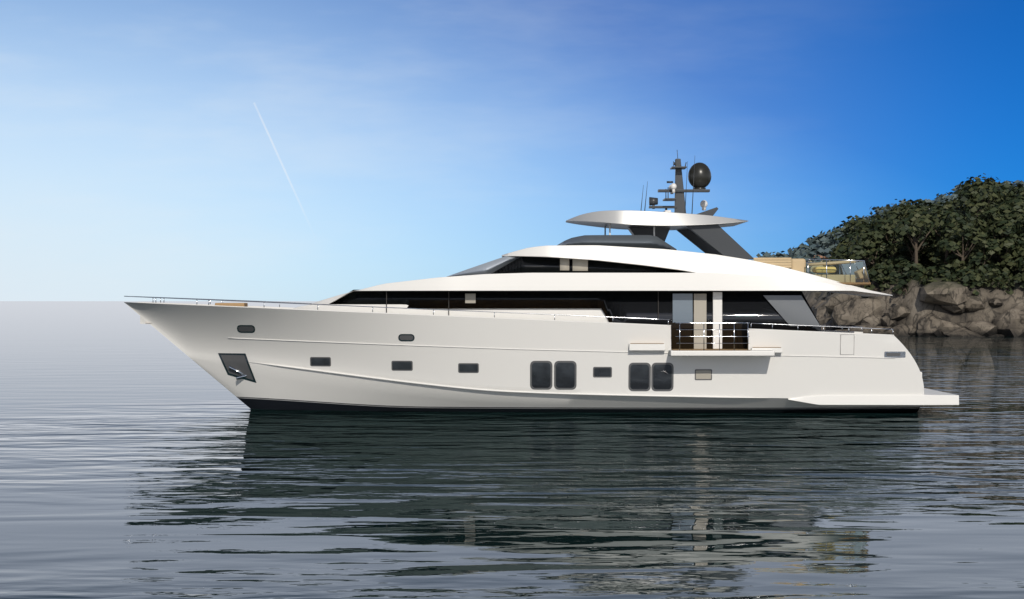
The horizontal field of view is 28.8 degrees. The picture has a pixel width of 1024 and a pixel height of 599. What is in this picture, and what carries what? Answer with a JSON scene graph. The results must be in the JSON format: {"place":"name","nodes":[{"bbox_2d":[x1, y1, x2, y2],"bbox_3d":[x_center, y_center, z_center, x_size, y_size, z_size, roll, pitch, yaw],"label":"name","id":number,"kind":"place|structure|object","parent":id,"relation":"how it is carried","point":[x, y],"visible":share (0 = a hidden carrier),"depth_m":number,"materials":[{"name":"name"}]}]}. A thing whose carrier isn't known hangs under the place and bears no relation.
{"place":"outdoors","nodes":[
{"label":"outdoors","id":0,"kind":"place"},
{"bbox_2d":[0,301,1023,598],"bbox_3d":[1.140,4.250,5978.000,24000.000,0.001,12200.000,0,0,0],"label":"water","id":1,"kind":"structure","parent":0,"point":[142,461],"depth_m":44.31,"materials":[{"name":"black liquid"}]},
{"bbox_2d":[124,302,923,412],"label":"hull","id":2,"kind":"object","parent":1,"relation":"in","point":[200,336],"visible":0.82,"depth_m":74.99,"materials":[{"name":"paint"}]},
{"bbox_2d":[215,303,247,306],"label":"sun pad","id":3,"kind":"object","parent":2,"relation":"on","point":[234,304],"visible":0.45,"depth_m":77.50,"materials":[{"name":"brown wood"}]},
{"bbox_2d":[229,366,246,379],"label":"anchor","id":4,"kind":"object","parent":2,"relation":"attached to","point":[239,372],"visible":0.61,"depth_m":77.32,"materials":[{"name":"silver metal"}]},
{"bbox_2d":[311,358,671,388],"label":"window glass","id":5,"kind":"object","parent":2,"relation":"in","point":[565,376],"visible":0.71,"depth_m":74.72,"materials":[{"name":"black glass"}]},
{"bbox_2d":[231,338,886,397],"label":"rub rails","id":6,"kind":"object","parent":2,"relation":"attached to","point":[514,391],"visible":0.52,"depth_m":74.86,"materials":[{"name":"white paint"}]},
{"bbox_2d":[221,326,899,390],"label":"window frames","id":7,"kind":"structure","parent":2,"relation":"attached to","point":[238,362],"depth_m":74.87,"materials":[{"name":"metal"}]},
{"bbox_2d":[218,325,905,382],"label":"fittings","id":8,"kind":"object","parent":2,"relation":"on","point":[902,354],"visible":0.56,"depth_m":77.05,"materials":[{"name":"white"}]},
{"bbox_2d":[629,344,664,349],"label":"shelf","id":9,"kind":"object","parent":2,"relation":"attached to","point":[646,346],"visible":1,"depth_m":74.31,"materials":[{"name":"white paint"}]},
{"bbox_2d":[696,370,710,378],"bbox_3d":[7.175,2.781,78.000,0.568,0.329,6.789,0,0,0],"label":"pale hatch","id":10,"kind":"object","parent":2,"relation":"attached to","point":[703,374],"visible":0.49,"depth_m":74.62,"materials":[{"name":"beige"}]},
{"bbox_2d":[671,348,747,348],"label":"deck","id":11,"kind":"structure","parent":2,"relation":"on","point":[710,348],"depth_m":75.95,"materials":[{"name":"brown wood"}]},
{"bbox_2d":[293,304,608,321],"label":"bulwark","id":12,"kind":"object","parent":11,"relation":"on","point":[584,312],"depth_m":75.35,"materials":[{"name":"white paint"}]},
{"bbox_2d":[312,273,892,303],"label":"roof band","id":13,"kind":"object","parent":12,"relation":"on","point":[610,282],"visible":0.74,"depth_m":74.74,"materials":[{"name":"white paint"}]},
{"bbox_2d":[447,256,520,276],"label":"windscreen","id":14,"kind":"object","parent":13,"relation":"on","point":[490,267],"visible":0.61,"depth_m":75.80,"materials":[{"name":"grey glass"}]},
{"bbox_2d":[502,245,887,295],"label":"roof","id":15,"kind":"structure","parent":13,"relation":"on","point":[692,262],"depth_m":75.17,"materials":[{"name":"white paint"}]},
{"bbox_2d":[560,258,568,269],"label":"blind","id":16,"kind":"object","parent":15,"relation":"on","point":[564,263],"visible":1,"depth_m":75.50,"materials":[{"name":"beige fabric"}]},
{"bbox_2d":[573,259,587,270],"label":"blind","id":17,"kind":"object","parent":15,"relation":"on","point":[580,265],"visible":1,"depth_m":75.50,"materials":[{"name":"beige fabric"}]},
{"bbox_2d":[491,256,691,273],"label":"glass","id":18,"kind":"object","parent":15,"relation":"on","point":[522,264],"visible":0.54,"depth_m":75.59,"materials":[{"name":"black glass"}]},
{"bbox_2d":[558,235,676,249],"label":"windshield","id":19,"kind":"object","parent":15,"relation":"on","point":[645,241],"visible":0.6,"depth_m":75.80,"materials":[{"name":"black glass"}]},
{"bbox_2d":[604,224,654,235],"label":"roof supports","id":20,"kind":"object","parent":15,"relation":"on","point":[610,230],"visible":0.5,"depth_m":76.06,"materials":[{"name":"silver metal"}]},
{"bbox_2d":[627,227,669,240],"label":"pylon","id":21,"kind":"object","parent":15,"relation":"on","point":[661,233],"visible":0.49,"depth_m":77.40,"materials":[{"name":"grey"}]},
{"bbox_2d":[566,210,747,229],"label":"hardtop","id":22,"kind":"object","parent":21,"relation":"on","point":[621,219],"visible":0.88,"depth_m":75.61,"materials":[{"name":"white paint"}]},
{"bbox_2d":[641,161,694,212],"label":"antennas","id":23,"kind":"object","parent":22,"relation":"on","point":[672,182],"visible":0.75,"depth_m":76.80,"materials":[{"name":"grey metal"}]},
{"bbox_2d":[674,159,685,212],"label":"mast","id":24,"kind":"object","parent":22,"relation":"on","point":[679,203],"visible":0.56,"depth_m":77.88,"materials":[{"name":"grey metal"}]},
{"bbox_2d":[649,197,657,208],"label":"searchlight","id":25,"kind":"object","parent":24,"relation":"attached to","point":[653,201],"visible":1,"depth_m":77.88,"materials":[{"name":"grey metal"}]},
{"bbox_2d":[649,206,676,207],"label":"mast arm","id":26,"kind":"object","parent":24,"relation":"attached to","point":[662,206],"visible":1,"depth_m":77.82},
{"bbox_2d":[663,198,675,200],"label":"mast arm","id":27,"kind":"object","parent":24,"relation":"attached to","point":[669,199],"visible":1,"depth_m":77.40},
{"bbox_2d":[670,166,686,169],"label":"mast arm","id":28,"kind":"object","parent":24,"relation":"attached to","point":[678,167],"visible":1,"depth_m":77.50},
{"bbox_2d":[658,189,709,191],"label":"mast arm","id":29,"kind":"object","parent":24,"relation":"attached to","point":[685,190],"visible":1,"depth_m":77.78},
{"bbox_2d":[688,162,710,188],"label":"radar dome","id":30,"kind":"structure","parent":24,"relation":"attached to","point":[700,173],"depth_m":77.67,"materials":[{"name":"grey plastic"}]},
{"bbox_2d":[669,183,707,209],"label":"antenna domes","id":31,"kind":"structure","parent":22,"relation":"on","point":[703,203],"depth_m":78.75,"materials":[{"name":"white paint"}]},
{"bbox_2d":[698,207,717,215],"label":"fin","id":32,"kind":"object","parent":22,"relation":"on","point":[711,212],"visible":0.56,"depth_m":77.95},
{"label":"radar bar","id":33,"kind":"object","parent":22,"relation":"on","visible":0},
{"bbox_2d":[665,151,686,209],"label":"antennas","id":34,"kind":"object","parent":33,"relation":"on","point":[668,187],"visible":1,"depth_m":77.98,"materials":[{"name":"grey metal"}]},
{"bbox_2d":[677,229,720,254],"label":"arch leg","id":35,"kind":"object","parent":15,"relation":"on","point":[696,240],"visible":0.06,"depth_m":80.05,"materials":[{"name":"grey"}]},
{"bbox_2d":[686,224,752,258],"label":"arch leg","id":36,"kind":"object","parent":15,"relation":"on","point":[718,238],"visible":1,"depth_m":75.70,"materials":[{"name":"grey"}]},
{"bbox_2d":[753,260,790,262],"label":"bench slat","id":37,"kind":"object","parent":15,"relation":"on","point":[775,261],"visible":1,"depth_m":75.51,"materials":[{"name":"beige wood"}]},
{"bbox_2d":[753,258,790,259],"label":"bench slat","id":38,"kind":"object","parent":37,"relation":"on","point":[771,258],"visible":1,"depth_m":75.51,"materials":[{"name":"beige wood"}]},
{"bbox_2d":[776,265,790,267],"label":"bench slat","id":39,"kind":"object","parent":15,"relation":"on","point":[787,266],"visible":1,"depth_m":75.51,"materials":[{"name":"beige wood"}]},
{"bbox_2d":[767,263,790,264],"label":"bench slat","id":40,"kind":"object","parent":39,"relation":"on","point":[780,263],"visible":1,"depth_m":75.51,"materials":[{"name":"beige wood"}]},
{"bbox_2d":[789,259,805,272],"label":"sofa armrest","id":41,"kind":"object","parent":15,"relation":"on","point":[798,264],"visible":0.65,"depth_m":75.70,"materials":[{"name":"beige fabric"}]},
{"bbox_2d":[807,261,855,265],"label":"boom","id":42,"kind":"object","parent":15,"relation":"on","point":[828,263],"visible":0.92,"depth_m":75.95,"materials":[{"name":"beige"}]},
{"bbox_2d":[806,259,869,281],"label":"glass railing","id":43,"kind":"object","parent":15,"relation":"on","point":[841,268],"visible":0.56,"depth_m":75.24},
{"bbox_2d":[837,282,870,285],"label":"sundeck floor","id":44,"kind":"structure","parent":15,"relation":"on","point":[857,283],"depth_m":75.20,"materials":[{"name":"brown wood"}]},
{"bbox_2d":[816,275,855,281],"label":"sofa","id":45,"kind":"object","parent":44,"relation":"on","point":[842,278],"visible":0.48,"depth_m":75.90,"materials":[{"name":"beige fabric"}]},
{"bbox_2d":[812,267,835,272],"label":"yellow pad","id":46,"kind":"object","parent":45,"relation":"on","point":[823,269],"visible":1,"depth_m":75.82,"materials":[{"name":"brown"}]},
{"bbox_2d":[841,261,868,281],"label":"glass panel","id":47,"kind":"object","parent":15,"relation":"on","point":[857,269],"visible":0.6,"depth_m":77.39,"materials":[{"name":"clear glass"}]},
{"bbox_2d":[138,302,893,342],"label":"handrail","id":48,"kind":"object","parent":11,"relation":"on","point":[142,321],"visible":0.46,"depth_m":74.75,"materials":[{"name":"silver metal"}]},
{"bbox_2d":[124,296,893,334],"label":"rails","id":49,"kind":"object","parent":48,"relation":"on","point":[823,326],"visible":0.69,"depth_m":74.71,"materials":[{"name":"silver metal"}]},
{"bbox_2d":[331,290,820,347],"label":"glass","id":50,"kind":"object","parent":11,"relation":"on","point":[740,309],"visible":0.56,"depth_m":75.31,"materials":[{"name":"black glass"}]},
{"bbox_2d":[465,294,475,302],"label":"white panel","id":51,"kind":"object","parent":50,"relation":"attached to","point":[470,298],"visible":1,"depth_m":75.23,"materials":[{"name":"beige"}]},
{"bbox_2d":[693,294,706,348],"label":"beige door pillar","id":52,"kind":"structure","parent":50,"relation":"attached to","point":[700,309],"depth_m":75.23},
{"bbox_2d":[763,295,819,325],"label":"aft screen","id":53,"kind":"object","parent":50,"relation":"attached to","point":[793,310],"visible":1,"depth_m":75.22,"materials":[{"name":"grey glass"}]},
{"bbox_2d":[713,292,721,348],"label":"pillar","id":54,"kind":"structure","parent":11,"relation":"on","point":[717,308],"depth_m":75.20,"materials":[{"name":"paint"}]},
{"bbox_2d":[674,322,749,350],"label":"balcony rail","id":55,"kind":"object","parent":2,"relation":"attached to","point":[703,336],"visible":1,"depth_m":73.60,"materials":[{"name":"silver metal"}]},
{"bbox_2d":[669,350,774,355],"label":"balcony","id":56,"kind":"structure","parent":2,"relation":"attached to","point":[727,353],"depth_m":73.55,"materials":[{"name":"white metal"}]},
{"bbox_2d":[751,348,782,352],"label":"shelf","id":57,"kind":"object","parent":2,"relation":"attached to","point":[778,350],"visible":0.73,"depth_m":74.32,"materials":[{"name":"white paint"}]},
{"bbox_2d":[840,334,853,354],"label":"hull door","id":58,"kind":"structure","parent":2,"relation":"attached to","point":[840,344],"depth_m":74.58,"materials":[{"name":"grey paint"}]},
{"bbox_2d":[788,388,958,404],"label":"swim platform","id":59,"kind":"structure","parent":2,"relation":"on","point":[931,397],"depth_m":74.74,"materials":[{"name":"white paint"}]},
{"bbox_2d":[825,235,1023,335],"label":"headland","id":60,"kind":"structure","parent":1,"relation":"in","point":[916,306],"depth_m":239.57,"materials":[{"name":"stone"}]},
{"bbox_2d":[811,282,1023,336],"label":"boulders","id":61,"kind":"object","parent":60,"relation":"on","point":[839,310],"visible":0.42,"depth_m":238.18,"materials":[{"name":"grey stone"}]},
{"bbox_2d":[821,173,1023,295],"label":"tree","id":62,"kind":"object","parent":60,"relation":"on","point":[1006,205],"depth_m":247.87,"materials":[{"name":"green plant"}]},
{"bbox_2d":[0,0,1023,300],"label":"sky","id":63,"kind":"structure","parent":0,"point":[252,150],"materials":[{"name":"blue"}]},
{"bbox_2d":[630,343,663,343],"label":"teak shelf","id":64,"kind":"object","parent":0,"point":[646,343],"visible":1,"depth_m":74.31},
{"bbox_2d":[673,294,692,322],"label":"window","id":65,"kind":"structure","parent":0,"point":[682,308],"depth_m":75.23,"materials":[{"name":"glass"}]},
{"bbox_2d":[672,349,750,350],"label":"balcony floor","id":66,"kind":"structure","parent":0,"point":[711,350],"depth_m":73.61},
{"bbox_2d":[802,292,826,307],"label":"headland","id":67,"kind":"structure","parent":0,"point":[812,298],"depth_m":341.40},
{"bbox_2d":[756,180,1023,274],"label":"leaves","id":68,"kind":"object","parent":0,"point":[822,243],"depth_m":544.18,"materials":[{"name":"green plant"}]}
]}

